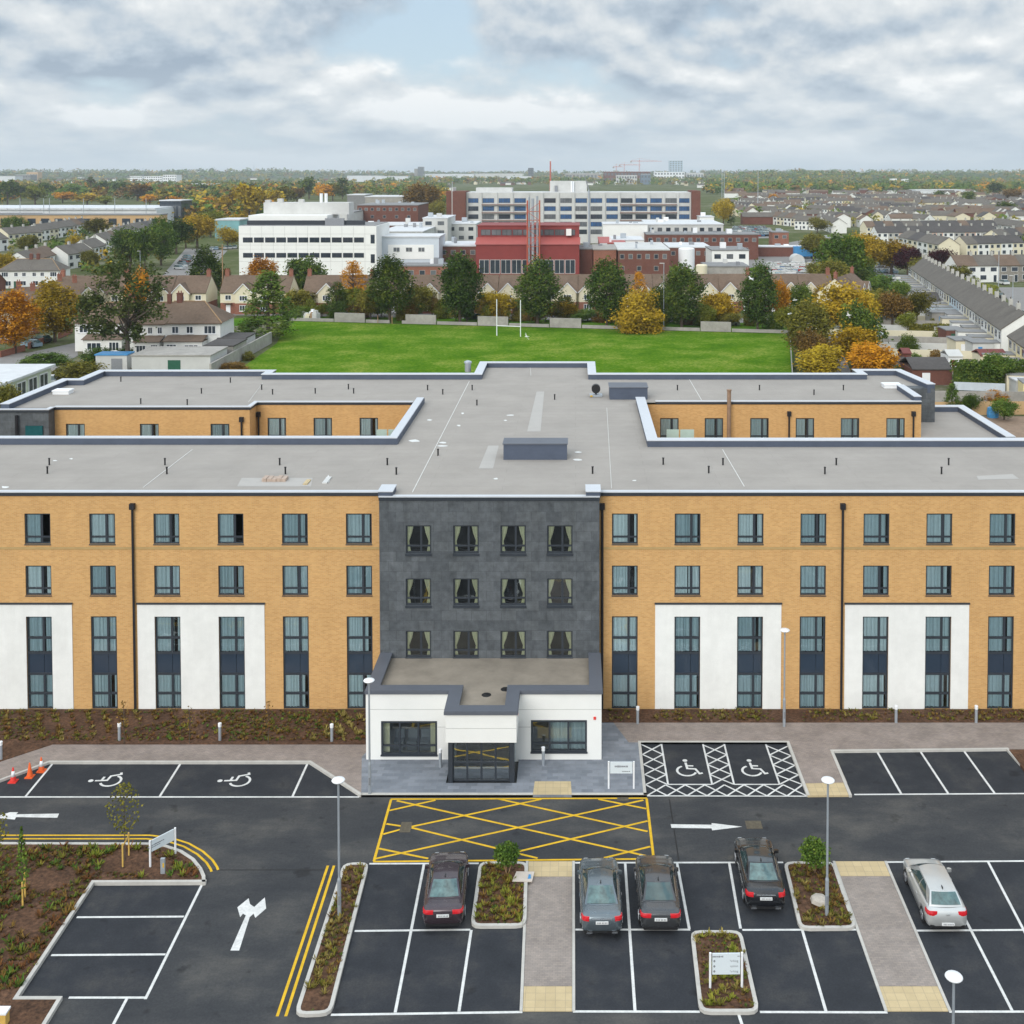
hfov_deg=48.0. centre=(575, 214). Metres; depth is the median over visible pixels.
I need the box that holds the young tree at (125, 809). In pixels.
[104,782,144,860]
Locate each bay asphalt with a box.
[0,764,356,795]
[22,885,199,997]
[332,863,525,1013]
[575,862,883,1011]
[641,744,805,795]
[835,751,1023,794]
[888,862,1023,1010]
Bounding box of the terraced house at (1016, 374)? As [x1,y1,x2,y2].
[1005,372,1023,390]
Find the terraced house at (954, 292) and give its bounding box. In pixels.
[927,275,970,308]
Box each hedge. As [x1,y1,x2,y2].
[907,323,949,330]
[949,358,1023,390]
[970,281,998,294]
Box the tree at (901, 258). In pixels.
[892,245,921,274]
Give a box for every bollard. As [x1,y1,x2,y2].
[0,741,2,759]
[117,722,120,740]
[218,722,221,740]
[330,723,333,741]
[438,748,441,767]
[541,746,544,765]
[636,706,638,723]
[894,705,897,722]
[975,705,977,722]
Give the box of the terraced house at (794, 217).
[791,212,806,226]
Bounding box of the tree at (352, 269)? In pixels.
[335,260,366,309]
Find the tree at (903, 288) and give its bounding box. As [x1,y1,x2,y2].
[886,278,914,296]
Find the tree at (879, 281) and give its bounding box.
[867,273,894,291]
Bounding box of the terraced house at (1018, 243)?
[1006,231,1023,253]
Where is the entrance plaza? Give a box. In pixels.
[361,723,646,796]
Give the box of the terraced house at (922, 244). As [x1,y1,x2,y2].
[916,231,936,254]
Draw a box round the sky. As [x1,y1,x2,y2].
[0,0,1023,172]
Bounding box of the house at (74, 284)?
[38,274,81,316]
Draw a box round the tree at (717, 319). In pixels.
[714,313,727,321]
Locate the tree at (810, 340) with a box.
[793,326,840,359]
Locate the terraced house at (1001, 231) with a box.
[984,226,1010,234]
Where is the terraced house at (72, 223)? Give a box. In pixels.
[62,217,77,234]
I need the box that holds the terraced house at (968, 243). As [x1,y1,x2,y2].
[954,232,977,254]
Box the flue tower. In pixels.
[527,196,539,273]
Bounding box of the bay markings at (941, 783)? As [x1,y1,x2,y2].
[854,752,1023,794]
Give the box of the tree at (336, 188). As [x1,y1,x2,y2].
[327,183,345,200]
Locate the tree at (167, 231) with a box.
[148,215,182,265]
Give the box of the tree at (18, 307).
[0,285,44,353]
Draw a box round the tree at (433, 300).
[427,293,438,314]
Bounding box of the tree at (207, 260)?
[186,243,230,294]
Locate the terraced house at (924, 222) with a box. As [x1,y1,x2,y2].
[920,218,932,225]
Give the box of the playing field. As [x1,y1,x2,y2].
[245,321,792,372]
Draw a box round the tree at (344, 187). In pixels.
[336,178,350,198]
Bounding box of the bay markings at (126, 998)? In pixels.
[0,764,358,1023]
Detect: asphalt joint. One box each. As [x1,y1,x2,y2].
[208,869,324,869]
[669,799,678,860]
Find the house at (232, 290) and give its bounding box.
[219,268,258,313]
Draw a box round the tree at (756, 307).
[733,258,782,328]
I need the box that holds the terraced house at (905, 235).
[898,227,915,245]
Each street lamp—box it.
[331,776,344,915]
[363,677,374,793]
[660,263,663,324]
[780,628,789,726]
[821,776,834,915]
[944,970,962,1023]
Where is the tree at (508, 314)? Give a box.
[501,309,510,317]
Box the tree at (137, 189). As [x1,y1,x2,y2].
[123,183,156,200]
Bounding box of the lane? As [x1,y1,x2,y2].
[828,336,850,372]
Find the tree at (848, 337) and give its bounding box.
[828,321,882,372]
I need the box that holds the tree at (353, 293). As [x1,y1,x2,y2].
[331,286,360,309]
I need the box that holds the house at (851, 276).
[844,266,871,290]
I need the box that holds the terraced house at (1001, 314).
[966,297,1015,338]
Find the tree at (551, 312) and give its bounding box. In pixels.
[544,303,554,321]
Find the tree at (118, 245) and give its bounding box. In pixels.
[105,224,152,267]
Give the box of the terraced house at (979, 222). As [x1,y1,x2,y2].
[976,218,987,224]
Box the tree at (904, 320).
[894,310,916,326]
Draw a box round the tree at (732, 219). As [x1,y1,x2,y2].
[727,201,735,223]
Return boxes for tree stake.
[21,873,25,905]
[122,832,129,866]
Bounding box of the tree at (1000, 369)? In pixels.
[975,350,1018,380]
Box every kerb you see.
[0,761,361,796]
[0,842,205,885]
[13,880,206,1023]
[296,862,367,1017]
[361,793,532,796]
[471,861,527,928]
[520,861,527,1011]
[572,793,645,796]
[572,861,574,1011]
[638,741,809,796]
[691,930,757,1014]
[785,861,854,930]
[830,748,1019,796]
[833,861,887,1011]
[884,861,950,1011]
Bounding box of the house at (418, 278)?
[387,275,421,312]
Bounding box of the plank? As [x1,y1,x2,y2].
[322,476,331,483]
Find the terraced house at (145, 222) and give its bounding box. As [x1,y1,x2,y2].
[141,218,150,225]
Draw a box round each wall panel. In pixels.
[334,313,364,322]
[405,314,435,323]
[478,316,507,325]
[550,318,580,327]
[701,321,730,331]
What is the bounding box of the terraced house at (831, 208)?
[827,204,836,211]
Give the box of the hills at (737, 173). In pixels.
[525,172,987,177]
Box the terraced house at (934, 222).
[929,218,941,225]
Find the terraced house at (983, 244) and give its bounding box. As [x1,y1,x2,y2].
[972,233,989,254]
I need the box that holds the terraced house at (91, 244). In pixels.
[76,236,99,255]
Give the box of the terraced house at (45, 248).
[38,241,56,259]
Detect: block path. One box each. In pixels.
[524,877,571,985]
[841,876,936,985]
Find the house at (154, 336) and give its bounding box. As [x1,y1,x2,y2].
[130,292,173,352]
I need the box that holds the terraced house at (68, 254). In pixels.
[51,240,81,268]
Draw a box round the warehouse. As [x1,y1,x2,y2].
[0,205,173,220]
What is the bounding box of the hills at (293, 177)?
[0,172,409,178]
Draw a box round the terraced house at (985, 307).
[960,289,1000,328]
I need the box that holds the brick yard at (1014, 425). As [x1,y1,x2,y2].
[983,416,1023,437]
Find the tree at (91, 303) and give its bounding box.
[65,252,173,350]
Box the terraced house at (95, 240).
[89,234,105,258]
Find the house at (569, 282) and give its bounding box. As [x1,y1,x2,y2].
[544,274,577,304]
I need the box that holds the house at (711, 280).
[687,267,718,305]
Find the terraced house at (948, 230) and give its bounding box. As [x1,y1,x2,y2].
[940,223,954,239]
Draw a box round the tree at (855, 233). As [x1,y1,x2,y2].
[851,230,876,240]
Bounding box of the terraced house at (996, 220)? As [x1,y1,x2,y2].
[994,217,1003,222]
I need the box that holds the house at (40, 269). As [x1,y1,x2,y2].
[29,253,70,286]
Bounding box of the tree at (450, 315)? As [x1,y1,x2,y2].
[449,310,463,320]
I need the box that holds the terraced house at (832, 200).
[828,197,835,202]
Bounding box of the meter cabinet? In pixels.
[0,1006,10,1023]
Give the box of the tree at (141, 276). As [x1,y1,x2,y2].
[125,265,149,301]
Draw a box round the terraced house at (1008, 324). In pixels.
[988,301,1023,350]
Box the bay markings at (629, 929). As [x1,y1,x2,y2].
[331,860,1023,1023]
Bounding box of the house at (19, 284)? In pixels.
[15,279,54,328]
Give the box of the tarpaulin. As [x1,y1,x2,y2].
[954,382,1004,390]
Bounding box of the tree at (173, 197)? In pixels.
[165,195,180,199]
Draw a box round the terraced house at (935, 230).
[929,223,942,235]
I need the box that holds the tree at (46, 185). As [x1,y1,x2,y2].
[38,182,53,195]
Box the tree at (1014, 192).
[998,188,1023,197]
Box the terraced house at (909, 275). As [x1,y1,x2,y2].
[895,252,924,280]
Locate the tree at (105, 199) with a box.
[95,195,113,204]
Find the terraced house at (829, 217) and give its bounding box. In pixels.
[823,213,832,230]
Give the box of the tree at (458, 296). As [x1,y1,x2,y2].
[432,248,487,321]
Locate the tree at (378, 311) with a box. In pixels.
[371,304,387,317]
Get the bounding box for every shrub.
[492,840,520,873]
[798,835,830,870]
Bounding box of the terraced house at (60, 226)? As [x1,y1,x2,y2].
[48,218,65,237]
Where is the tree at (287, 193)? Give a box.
[274,184,302,201]
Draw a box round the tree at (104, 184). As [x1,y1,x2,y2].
[92,180,110,187]
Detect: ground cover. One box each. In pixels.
[0,841,92,989]
[1,708,205,740]
[84,841,199,877]
[85,708,365,740]
[304,861,366,993]
[309,710,365,740]
[472,860,525,922]
[607,706,1023,720]
[693,926,749,1005]
[789,862,852,925]
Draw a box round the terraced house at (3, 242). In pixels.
[0,232,8,250]
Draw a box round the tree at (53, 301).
[28,277,83,342]
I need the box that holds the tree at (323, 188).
[314,184,334,195]
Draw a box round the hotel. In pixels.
[0,360,1023,782]
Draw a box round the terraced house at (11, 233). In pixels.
[0,224,19,245]
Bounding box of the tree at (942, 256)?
[926,247,960,264]
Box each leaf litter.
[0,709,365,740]
[311,880,359,1010]
[476,863,523,922]
[609,708,1022,720]
[696,931,754,1007]
[790,862,851,925]
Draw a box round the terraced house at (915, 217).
[912,212,921,220]
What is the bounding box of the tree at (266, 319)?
[234,270,302,338]
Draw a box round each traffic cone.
[7,767,18,783]
[24,762,35,778]
[36,757,46,772]
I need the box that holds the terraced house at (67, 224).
[58,218,73,236]
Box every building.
[0,176,22,181]
[0,213,167,228]
[15,175,36,179]
[26,172,41,179]
[130,176,143,182]
[144,176,162,183]
[159,199,192,220]
[163,175,181,182]
[215,218,247,237]
[239,193,388,277]
[347,176,380,181]
[347,194,372,209]
[365,195,408,202]
[381,176,409,181]
[382,233,445,261]
[418,167,423,176]
[425,174,474,177]
[475,174,523,177]
[475,222,579,275]
[507,176,531,178]
[528,168,533,175]
[565,173,600,178]
[603,171,650,181]
[616,175,636,183]
[640,174,649,183]
[653,172,684,177]
[669,161,682,171]
[685,173,703,176]
[909,189,964,193]
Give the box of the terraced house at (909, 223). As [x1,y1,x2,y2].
[902,219,913,225]
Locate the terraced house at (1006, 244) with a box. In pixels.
[995,232,1012,254]
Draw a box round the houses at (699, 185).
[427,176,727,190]
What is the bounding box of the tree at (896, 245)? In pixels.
[876,237,913,274]
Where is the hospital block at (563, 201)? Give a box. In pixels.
[446,181,700,242]
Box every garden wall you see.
[0,345,24,356]
[28,338,46,348]
[58,327,72,337]
[209,332,271,369]
[805,316,924,319]
[807,323,936,330]
[807,328,937,336]
[816,318,939,324]
[830,336,946,343]
[879,342,946,349]
[889,349,971,358]
[935,391,1023,401]
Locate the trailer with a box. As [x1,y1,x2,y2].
[793,246,814,258]
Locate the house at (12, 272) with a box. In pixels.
[0,253,34,287]
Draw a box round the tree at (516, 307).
[508,296,528,313]
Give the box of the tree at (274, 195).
[263,189,286,201]
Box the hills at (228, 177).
[57,171,306,178]
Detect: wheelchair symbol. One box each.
[88,772,122,786]
[218,772,250,786]
[676,759,702,775]
[741,759,768,775]
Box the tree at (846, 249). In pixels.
[810,229,867,273]
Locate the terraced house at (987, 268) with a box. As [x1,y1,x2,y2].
[972,250,999,281]
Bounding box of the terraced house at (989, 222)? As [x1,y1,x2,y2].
[985,218,997,228]
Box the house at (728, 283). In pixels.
[717,267,749,312]
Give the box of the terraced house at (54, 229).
[42,220,58,238]
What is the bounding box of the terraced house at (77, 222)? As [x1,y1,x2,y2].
[70,216,83,233]
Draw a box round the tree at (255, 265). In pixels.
[240,255,279,276]
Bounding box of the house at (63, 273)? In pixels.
[60,269,93,278]
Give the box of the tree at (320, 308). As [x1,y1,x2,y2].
[315,303,327,316]
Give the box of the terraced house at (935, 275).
[911,263,945,291]
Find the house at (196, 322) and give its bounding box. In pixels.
[162,291,234,345]
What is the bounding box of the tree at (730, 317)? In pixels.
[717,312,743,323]
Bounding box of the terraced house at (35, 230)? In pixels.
[25,223,42,242]
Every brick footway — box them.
[0,744,365,791]
[614,723,1023,782]
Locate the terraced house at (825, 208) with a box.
[822,204,830,213]
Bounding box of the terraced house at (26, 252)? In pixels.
[12,246,35,258]
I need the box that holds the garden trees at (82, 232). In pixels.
[6,226,165,274]
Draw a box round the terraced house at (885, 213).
[881,209,893,220]
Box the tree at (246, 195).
[230,182,268,214]
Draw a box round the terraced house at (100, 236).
[89,229,110,252]
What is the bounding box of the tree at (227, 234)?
[214,226,238,245]
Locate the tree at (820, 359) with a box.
[791,342,844,372]
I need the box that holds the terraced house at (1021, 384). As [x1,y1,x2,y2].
[1017,378,1023,391]
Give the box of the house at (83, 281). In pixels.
[56,272,97,314]
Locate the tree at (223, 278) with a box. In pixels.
[217,269,230,295]
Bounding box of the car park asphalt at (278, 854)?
[0,758,1023,1023]
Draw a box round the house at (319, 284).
[304,268,340,313]
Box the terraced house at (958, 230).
[951,223,964,239]
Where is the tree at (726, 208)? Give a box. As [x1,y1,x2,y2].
[711,198,734,225]
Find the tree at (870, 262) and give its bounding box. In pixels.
[862,253,876,268]
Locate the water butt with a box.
[987,406,998,417]
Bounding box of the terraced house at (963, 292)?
[935,277,976,310]
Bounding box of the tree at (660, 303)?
[649,282,669,313]
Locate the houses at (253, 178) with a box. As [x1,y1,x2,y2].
[19,177,428,186]
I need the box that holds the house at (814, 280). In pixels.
[797,267,831,297]
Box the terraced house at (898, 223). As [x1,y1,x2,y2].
[892,218,903,225]
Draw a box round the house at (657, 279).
[652,274,686,310]
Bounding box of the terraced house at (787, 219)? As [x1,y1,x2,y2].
[783,211,797,225]
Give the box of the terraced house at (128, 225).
[125,222,136,232]
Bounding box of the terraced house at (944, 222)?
[939,218,948,225]
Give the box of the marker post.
[160,857,165,873]
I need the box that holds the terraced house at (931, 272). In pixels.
[910,260,941,289]
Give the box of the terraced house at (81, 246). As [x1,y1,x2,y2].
[71,239,93,264]
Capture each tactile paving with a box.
[523,986,571,1011]
[528,861,571,876]
[533,781,571,794]
[805,783,848,796]
[835,861,889,875]
[879,986,947,1011]
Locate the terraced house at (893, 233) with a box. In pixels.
[885,224,898,242]
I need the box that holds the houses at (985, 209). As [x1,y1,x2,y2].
[719,187,1023,226]
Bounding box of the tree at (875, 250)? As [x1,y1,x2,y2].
[853,230,889,263]
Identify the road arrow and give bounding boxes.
[0,812,58,819]
[231,898,265,949]
[671,823,740,829]
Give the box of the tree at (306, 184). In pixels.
[297,176,318,198]
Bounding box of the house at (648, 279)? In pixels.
[620,268,652,308]
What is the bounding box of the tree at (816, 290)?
[812,282,827,297]
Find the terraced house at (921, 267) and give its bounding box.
[896,256,930,281]
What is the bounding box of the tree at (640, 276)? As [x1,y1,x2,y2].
[629,271,647,302]
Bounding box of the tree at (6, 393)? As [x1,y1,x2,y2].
[0,381,23,407]
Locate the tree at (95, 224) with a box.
[81,217,112,232]
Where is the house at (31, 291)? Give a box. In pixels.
[0,282,39,333]
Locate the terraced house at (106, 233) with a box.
[102,228,115,247]
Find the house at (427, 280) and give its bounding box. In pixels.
[421,275,456,313]
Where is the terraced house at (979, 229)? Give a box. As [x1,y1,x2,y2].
[972,223,986,234]
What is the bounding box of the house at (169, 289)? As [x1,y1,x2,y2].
[143,268,176,308]
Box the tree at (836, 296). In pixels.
[804,276,879,330]
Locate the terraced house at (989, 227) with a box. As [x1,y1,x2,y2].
[983,223,995,231]
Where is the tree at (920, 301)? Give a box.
[905,287,939,319]
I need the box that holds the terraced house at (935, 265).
[908,259,937,285]
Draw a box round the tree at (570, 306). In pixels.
[555,300,578,317]
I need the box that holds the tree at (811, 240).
[798,230,829,261]
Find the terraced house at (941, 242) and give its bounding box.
[927,232,959,255]
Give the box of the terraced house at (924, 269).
[902,257,933,283]
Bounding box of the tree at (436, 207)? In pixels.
[428,200,445,214]
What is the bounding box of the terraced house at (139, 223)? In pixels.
[135,220,148,232]
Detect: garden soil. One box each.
[128,323,279,369]
[891,359,1023,415]
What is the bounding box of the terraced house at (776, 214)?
[773,210,782,224]
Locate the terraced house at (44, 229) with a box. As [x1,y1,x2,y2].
[30,221,49,240]
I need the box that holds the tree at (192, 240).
[183,233,197,247]
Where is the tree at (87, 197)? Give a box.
[70,193,98,204]
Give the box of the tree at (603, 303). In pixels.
[580,255,637,324]
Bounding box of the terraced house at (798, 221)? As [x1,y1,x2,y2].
[794,213,805,229]
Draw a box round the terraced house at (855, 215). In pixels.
[850,212,862,226]
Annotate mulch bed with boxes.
[0,709,365,761]
[0,844,201,1023]
[301,865,363,1010]
[475,864,523,922]
[602,709,1023,722]
[695,933,753,1008]
[788,864,850,925]
[1009,750,1023,770]
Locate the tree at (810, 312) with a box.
[779,297,840,353]
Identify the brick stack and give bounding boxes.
[262,475,287,481]
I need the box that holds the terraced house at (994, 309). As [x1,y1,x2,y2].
[955,293,1007,335]
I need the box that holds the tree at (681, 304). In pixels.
[658,259,707,326]
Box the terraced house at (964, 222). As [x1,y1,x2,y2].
[957,217,968,224]
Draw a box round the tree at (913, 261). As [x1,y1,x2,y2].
[907,257,937,272]
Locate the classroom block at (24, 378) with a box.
[0,364,55,393]
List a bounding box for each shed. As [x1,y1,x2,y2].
[203,338,247,353]
[217,332,255,343]
[875,312,894,319]
[897,348,911,356]
[899,357,952,384]
[902,290,921,297]
[925,292,940,302]
[925,309,958,320]
[937,326,963,336]
[940,349,962,371]
[946,336,971,350]
[962,338,994,350]
[971,349,1005,362]
[1008,376,1023,390]
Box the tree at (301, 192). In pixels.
[290,187,306,201]
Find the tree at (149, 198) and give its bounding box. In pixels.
[139,194,157,204]
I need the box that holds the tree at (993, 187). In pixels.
[985,182,1006,192]
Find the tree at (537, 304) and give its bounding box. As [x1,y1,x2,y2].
[510,253,569,323]
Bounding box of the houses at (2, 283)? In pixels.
[0,253,5,290]
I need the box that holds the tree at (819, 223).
[807,216,832,232]
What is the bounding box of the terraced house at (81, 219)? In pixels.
[77,216,89,233]
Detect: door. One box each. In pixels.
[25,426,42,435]
[111,359,121,369]
[168,360,180,369]
[453,743,509,780]
[922,373,929,380]
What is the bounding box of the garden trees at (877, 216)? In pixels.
[731,192,1023,240]
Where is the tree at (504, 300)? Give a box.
[475,290,516,314]
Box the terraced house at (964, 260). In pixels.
[944,250,977,277]
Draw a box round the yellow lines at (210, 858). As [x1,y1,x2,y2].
[1,835,218,869]
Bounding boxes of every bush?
[0,215,29,227]
[15,351,72,366]
[51,357,109,380]
[65,234,83,244]
[78,345,115,363]
[116,345,133,350]
[218,361,250,369]
[242,351,256,360]
[291,304,309,316]
[302,296,317,312]
[325,298,346,318]
[344,301,369,318]
[394,300,413,320]
[402,302,418,319]
[429,297,452,318]
[477,303,493,315]
[481,300,510,319]
[510,309,528,321]
[549,293,578,317]
[591,310,612,322]
[605,284,664,334]
[651,309,669,325]
[671,313,685,323]
[679,310,694,324]
[692,304,716,325]
[743,309,755,325]
[764,311,784,329]
[894,332,921,349]
[911,350,921,356]
[930,349,940,356]
[964,276,980,281]
[983,388,1010,401]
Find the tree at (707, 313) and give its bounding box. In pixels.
[694,304,716,321]
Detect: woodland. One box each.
[0,168,525,177]
[0,178,448,202]
[0,181,449,210]
[48,167,323,178]
[158,188,273,219]
[377,174,732,183]
[381,176,720,187]
[397,169,1023,176]
[701,168,1017,182]
[702,175,1023,193]
[857,169,1023,179]
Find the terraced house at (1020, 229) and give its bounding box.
[1015,225,1023,237]
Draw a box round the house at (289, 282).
[255,268,298,313]
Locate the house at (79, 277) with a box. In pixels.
[77,272,111,278]
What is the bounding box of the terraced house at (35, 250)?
[28,244,50,257]
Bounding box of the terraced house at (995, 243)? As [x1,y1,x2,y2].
[983,232,1001,254]
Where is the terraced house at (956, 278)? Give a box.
[938,270,959,301]
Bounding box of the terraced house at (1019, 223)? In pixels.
[1011,221,1023,227]
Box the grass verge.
[234,316,786,330]
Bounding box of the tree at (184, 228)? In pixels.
[167,216,196,253]
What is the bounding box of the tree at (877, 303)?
[866,293,886,317]
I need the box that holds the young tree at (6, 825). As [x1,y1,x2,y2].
[0,812,8,856]
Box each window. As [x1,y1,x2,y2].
[1,272,7,276]
[16,380,25,393]
[24,514,50,544]
[25,566,51,596]
[27,617,52,708]
[28,376,36,391]
[39,371,47,387]
[50,272,56,276]
[66,424,84,435]
[79,325,90,332]
[87,343,100,348]
[89,514,115,544]
[90,566,115,596]
[91,616,117,708]
[109,342,118,350]
[136,345,145,351]
[140,424,158,435]
[147,327,152,334]
[153,514,179,544]
[154,566,180,596]
[155,617,180,708]
[157,327,161,334]
[172,326,178,333]
[186,326,193,333]
[195,295,200,299]
[203,326,215,334]
[211,424,228,435]
[217,514,243,544]
[218,566,244,596]
[219,617,244,708]
[225,295,230,299]
[239,296,246,300]
[239,305,245,311]
[243,237,252,242]
[243,253,252,257]
[254,237,263,242]
[254,253,263,257]
[265,237,274,242]
[265,253,274,257]
[268,418,285,435]
[276,237,285,242]
[276,253,285,257]
[282,514,307,544]
[282,566,308,596]
[283,616,308,708]
[287,237,296,242]
[287,253,296,257]
[298,237,307,242]
[299,253,307,257]
[310,237,318,242]
[310,253,319,257]
[314,418,331,435]
[321,237,329,242]
[321,253,330,257]
[322,295,329,300]
[332,237,341,242]
[332,253,341,257]
[343,237,352,242]
[343,253,352,257]
[346,514,371,544]
[346,566,372,596]
[347,616,372,708]
[354,237,363,242]
[354,253,363,257]
[360,418,377,435]
[371,235,374,243]
[371,254,374,262]
[380,721,437,756]
[393,247,399,251]
[405,525,431,555]
[405,579,431,607]
[405,631,431,658]
[406,247,411,251]
[418,247,424,251]
[419,270,424,274]
[430,270,435,274]
[453,525,478,555]
[453,579,478,607]
[453,631,478,658]
[468,198,477,202]
[468,206,477,210]
[468,214,477,218]
[479,260,488,273]
[481,229,490,234]
[483,198,493,202]
[483,206,493,210]
[483,214,493,218]
[490,260,499,273]
[491,229,500,234]
[499,198,509,202]
[499,206,509,210]
[499,214,509,218]
[500,525,525,555]
[500,579,525,607]
[500,631,525,658]
[501,260,510,273]
[502,229,511,234]
[512,260,520,273]
[513,229,521,234]
[514,198,525,202]
[514,206,525,210]
[514,214,525,218]
[522,260,530,273]
[530,720,586,753]
[534,229,542,234]
[544,198,555,202]
[544,206,555,210]
[544,214,555,218]
[544,229,553,234]
[546,260,553,273]
[547,525,572,555]
[547,579,572,607]
[547,631,572,658]
[555,229,564,234]
[555,260,563,273]
[560,198,571,202]
[560,206,571,210]
[560,214,571,218]
[565,229,574,234]
[565,260,574,273]
[575,198,586,202]
[575,206,586,210]
[575,214,586,218]
[579,222,586,226]
[579,230,586,233]
[591,198,601,202]
[591,206,601,210]
[591,214,601,218]
[591,222,601,226]
[591,230,601,233]
[606,198,617,202]
[606,206,617,210]
[606,214,617,218]
[612,514,637,544]
[612,566,637,596]
[612,616,637,708]
[621,198,631,202]
[621,206,631,210]
[621,214,631,218]
[636,198,646,202]
[636,206,646,210]
[636,214,646,218]
[650,198,661,202]
[650,206,661,210]
[650,214,661,218]
[660,418,678,437]
[666,198,676,202]
[666,206,676,210]
[666,214,676,218]
[674,514,700,544]
[674,566,700,596]
[674,617,699,708]
[679,198,688,202]
[679,206,688,210]
[679,214,688,218]
[705,418,722,437]
[714,254,720,258]
[727,254,732,258]
[737,514,763,544]
[737,566,762,596]
[737,617,762,708]
[739,254,744,258]
[750,418,768,437]
[796,418,813,437]
[799,616,824,708]
[800,514,826,544]
[800,566,825,596]
[841,418,858,437]
[862,617,887,708]
[863,514,889,544]
[863,566,888,596]
[886,418,904,437]
[925,566,951,596]
[925,617,950,708]
[926,514,952,544]
[987,616,1013,708]
[988,566,1014,596]
[989,514,1015,544]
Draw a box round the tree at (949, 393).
[942,383,962,404]
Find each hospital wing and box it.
[339,210,363,219]
[357,199,428,221]
[368,218,422,227]
[389,223,434,232]
[399,257,451,274]
[422,213,455,240]
[443,237,475,274]
[452,217,480,240]
[579,242,592,273]
[592,243,616,272]
[598,235,624,243]
[601,220,647,238]
[609,233,643,241]
[614,240,669,273]
[641,217,723,230]
[644,228,758,259]
[663,242,708,265]
[696,212,714,219]
[700,258,749,273]
[705,242,749,264]
[758,244,822,256]
[769,228,788,244]
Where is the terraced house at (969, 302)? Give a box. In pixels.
[939,283,987,324]
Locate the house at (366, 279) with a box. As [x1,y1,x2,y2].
[338,268,377,308]
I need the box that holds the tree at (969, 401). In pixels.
[960,393,985,409]
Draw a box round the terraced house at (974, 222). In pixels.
[966,217,978,224]
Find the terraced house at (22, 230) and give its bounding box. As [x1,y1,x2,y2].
[13,224,31,236]
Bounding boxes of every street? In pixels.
[0,343,77,371]
[233,313,743,322]
[999,287,1023,309]
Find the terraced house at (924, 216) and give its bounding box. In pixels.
[917,212,934,219]
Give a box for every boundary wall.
[291,318,333,321]
[366,319,389,322]
[437,321,476,324]
[509,323,548,326]
[582,325,699,330]
[732,329,787,332]
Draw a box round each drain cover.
[399,822,411,831]
[617,797,628,800]
[745,821,762,828]
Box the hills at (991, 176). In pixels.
[916,173,1023,181]
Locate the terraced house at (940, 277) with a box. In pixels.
[930,266,950,291]
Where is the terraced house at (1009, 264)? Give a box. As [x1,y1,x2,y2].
[993,250,1020,281]
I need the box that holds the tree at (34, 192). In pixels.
[16,185,49,204]
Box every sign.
[148,827,175,866]
[608,761,634,788]
[709,952,742,987]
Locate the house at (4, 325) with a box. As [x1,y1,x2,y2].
[0,296,13,342]
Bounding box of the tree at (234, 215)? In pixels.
[225,212,247,217]
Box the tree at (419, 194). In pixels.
[399,180,442,203]
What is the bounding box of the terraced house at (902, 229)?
[896,224,907,234]
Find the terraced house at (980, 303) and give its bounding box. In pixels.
[949,286,993,326]
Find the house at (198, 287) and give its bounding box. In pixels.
[171,268,217,306]
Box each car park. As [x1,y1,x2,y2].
[164,248,226,275]
[725,228,772,237]
[749,240,821,280]
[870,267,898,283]
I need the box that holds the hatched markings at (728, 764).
[641,744,806,796]
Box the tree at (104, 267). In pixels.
[91,262,123,273]
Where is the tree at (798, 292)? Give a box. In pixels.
[787,281,814,307]
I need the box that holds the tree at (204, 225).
[179,212,217,248]
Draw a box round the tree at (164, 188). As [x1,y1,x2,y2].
[153,186,174,193]
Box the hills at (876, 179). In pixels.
[700,173,976,183]
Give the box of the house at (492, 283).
[467,274,498,312]
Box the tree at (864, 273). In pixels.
[849,264,880,280]
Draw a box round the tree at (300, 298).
[281,288,311,310]
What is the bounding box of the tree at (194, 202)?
[192,199,209,207]
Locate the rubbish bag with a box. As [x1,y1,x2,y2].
[312,310,319,317]
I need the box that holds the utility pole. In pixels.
[219,245,225,281]
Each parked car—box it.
[20,339,42,347]
[31,334,52,341]
[51,374,56,382]
[173,265,185,269]
[175,263,187,266]
[423,852,469,926]
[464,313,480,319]
[577,858,622,933]
[634,855,680,929]
[727,320,739,325]
[734,837,784,908]
[903,858,966,928]
[997,279,1009,284]
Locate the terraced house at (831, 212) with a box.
[826,210,836,215]
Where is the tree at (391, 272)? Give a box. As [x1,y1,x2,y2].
[365,251,417,321]
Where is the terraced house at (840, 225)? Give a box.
[826,215,846,232]
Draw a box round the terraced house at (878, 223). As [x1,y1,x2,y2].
[873,219,883,225]
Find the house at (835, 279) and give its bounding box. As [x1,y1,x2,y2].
[816,271,865,302]
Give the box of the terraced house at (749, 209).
[744,205,758,211]
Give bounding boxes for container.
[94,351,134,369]
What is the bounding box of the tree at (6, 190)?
[0,178,20,204]
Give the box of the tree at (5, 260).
[0,253,18,267]
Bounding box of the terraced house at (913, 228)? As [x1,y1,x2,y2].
[907,224,920,231]
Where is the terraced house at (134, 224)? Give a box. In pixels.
[129,221,142,231]
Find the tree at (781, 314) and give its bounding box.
[773,303,803,335]
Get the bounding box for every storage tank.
[678,247,694,273]
[696,264,706,273]
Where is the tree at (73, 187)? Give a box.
[59,184,85,192]
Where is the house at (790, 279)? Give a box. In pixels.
[765,268,798,311]
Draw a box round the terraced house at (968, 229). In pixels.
[961,222,975,235]
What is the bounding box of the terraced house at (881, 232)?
[870,224,888,240]
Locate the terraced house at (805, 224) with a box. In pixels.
[802,214,813,229]
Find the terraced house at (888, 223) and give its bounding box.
[883,219,893,225]
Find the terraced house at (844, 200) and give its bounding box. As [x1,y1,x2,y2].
[841,196,848,202]
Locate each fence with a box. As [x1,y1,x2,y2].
[789,337,792,372]
[935,401,1023,414]
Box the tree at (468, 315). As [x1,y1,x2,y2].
[462,310,476,321]

